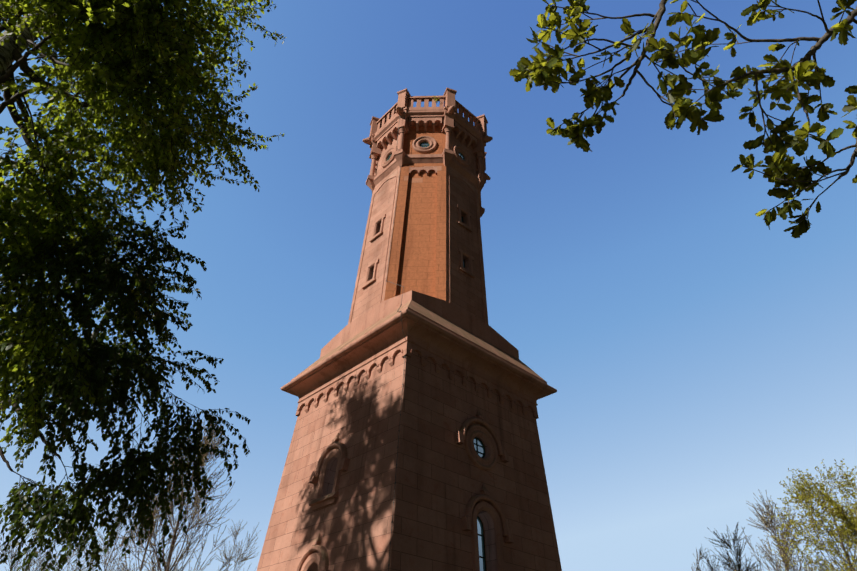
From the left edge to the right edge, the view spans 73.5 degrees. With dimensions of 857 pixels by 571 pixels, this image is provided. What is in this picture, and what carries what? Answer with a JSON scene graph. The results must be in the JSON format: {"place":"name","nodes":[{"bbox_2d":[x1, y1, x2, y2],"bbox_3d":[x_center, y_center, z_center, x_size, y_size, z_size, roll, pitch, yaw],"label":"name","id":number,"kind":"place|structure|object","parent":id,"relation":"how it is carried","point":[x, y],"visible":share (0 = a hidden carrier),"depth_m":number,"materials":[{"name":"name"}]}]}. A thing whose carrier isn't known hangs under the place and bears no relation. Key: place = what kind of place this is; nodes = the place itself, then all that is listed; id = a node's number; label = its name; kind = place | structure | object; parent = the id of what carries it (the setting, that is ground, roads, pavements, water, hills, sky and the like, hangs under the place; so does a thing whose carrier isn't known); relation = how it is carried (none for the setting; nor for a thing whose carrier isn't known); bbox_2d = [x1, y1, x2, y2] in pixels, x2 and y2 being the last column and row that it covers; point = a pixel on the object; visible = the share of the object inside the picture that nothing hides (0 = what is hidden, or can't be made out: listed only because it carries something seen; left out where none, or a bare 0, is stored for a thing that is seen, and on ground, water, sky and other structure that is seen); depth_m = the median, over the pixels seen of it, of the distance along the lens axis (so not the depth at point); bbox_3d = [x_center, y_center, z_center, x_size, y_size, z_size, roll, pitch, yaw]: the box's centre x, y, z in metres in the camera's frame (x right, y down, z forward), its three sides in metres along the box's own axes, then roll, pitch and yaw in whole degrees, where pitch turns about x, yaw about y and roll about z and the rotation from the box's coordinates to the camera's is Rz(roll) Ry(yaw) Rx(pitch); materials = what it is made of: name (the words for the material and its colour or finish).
{"place":"outdoors","nodes":[
{"label":"outdoors","id":0,"kind":"place"},
{"bbox_2d":[0,6,85,111],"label":"beech tree","id":1,"kind":"object","parent":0,"point":[40,55],"depth_m":17.94,"materials":[{"name":"green plant"}]},
{"bbox_2d":[0,0,285,570],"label":"birch tree","id":2,"kind":"object","parent":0,"point":[88,28],"depth_m":6.03,"materials":[{"name":"green plant"}]},
{"bbox_2d":[0,195,249,570],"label":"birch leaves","id":3,"kind":"object","parent":2,"relation":"attached to","point":[101,399],"visible":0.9,"depth_m":6.44,"materials":[{"name":"green plant"}]},
{"bbox_2d":[257,351,561,570],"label":"tower base","id":4,"kind":"object","parent":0,"point":[441,478],"visible":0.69,"depth_m":17.20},
{"bbox_2d":[280,88,556,570],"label":"stone trim","id":5,"kind":"structure","parent":4,"relation":"attached to","point":[452,338],"depth_m":20.47,"materials":[{"name":"brown stone"}]},
{"bbox_2d":[386,119,405,570],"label":"lightning conductor","id":6,"kind":"object","parent":5,"relation":"attached to","point":[402,384],"visible":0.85,"depth_m":16.70,"materials":[{"name":"grey metal"}]},
{"bbox_2d":[348,126,488,324],"bbox_3d":[-0.211,-1.613,26.221,5.607,12.600,5.607,30,-45,-31],"label":"tower shaft","id":7,"kind":"object","parent":5,"relation":"on","point":[418,256],"visible":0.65,"depth_m":23.76,"materials":[{"name":"brown brick"}]},
{"bbox_2d":[387,142,485,570],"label":"windows","id":8,"kind":"structure","parent":5,"relation":"in","point":[479,447],"depth_m":17.07,"materials":[{"name":"black glass"}]},
{"bbox_2d":[0,0,856,570],"label":"sky","id":9,"kind":"structure","parent":0,"point":[695,352],"materials":[{"name":"blue"}]},
{"bbox_2d":[509,0,856,237],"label":"branches","id":10,"kind":"object","parent":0,"point":[694,114],"depth_m":2.55,"materials":[{"name":"green plant"}]},
{"label":"forest floor","id":11,"kind":"structure","parent":0,"visible":0},
{"bbox_2d":[0,96,856,570],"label":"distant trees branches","id":12,"kind":"object","parent":11,"relation":"on","point":[242,556],"visible":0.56,"depth_m":21.81,"materials":[{"name":"grey plant"}]},
{"bbox_2d":[0,420,826,570],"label":"bare trees","id":13,"kind":"object","parent":12,"relation":"attached to","point":[260,530],"visible":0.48,"depth_m":23.50,"materials":[{"name":"plant"}]},
{"bbox_2d":[769,458,856,570],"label":"spring tree leaves","id":14,"kind":"object","parent":12,"relation":"attached to","point":[835,510],"visible":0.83,"depth_m":20.42,"materials":[{"name":"green plant"}]}
]}

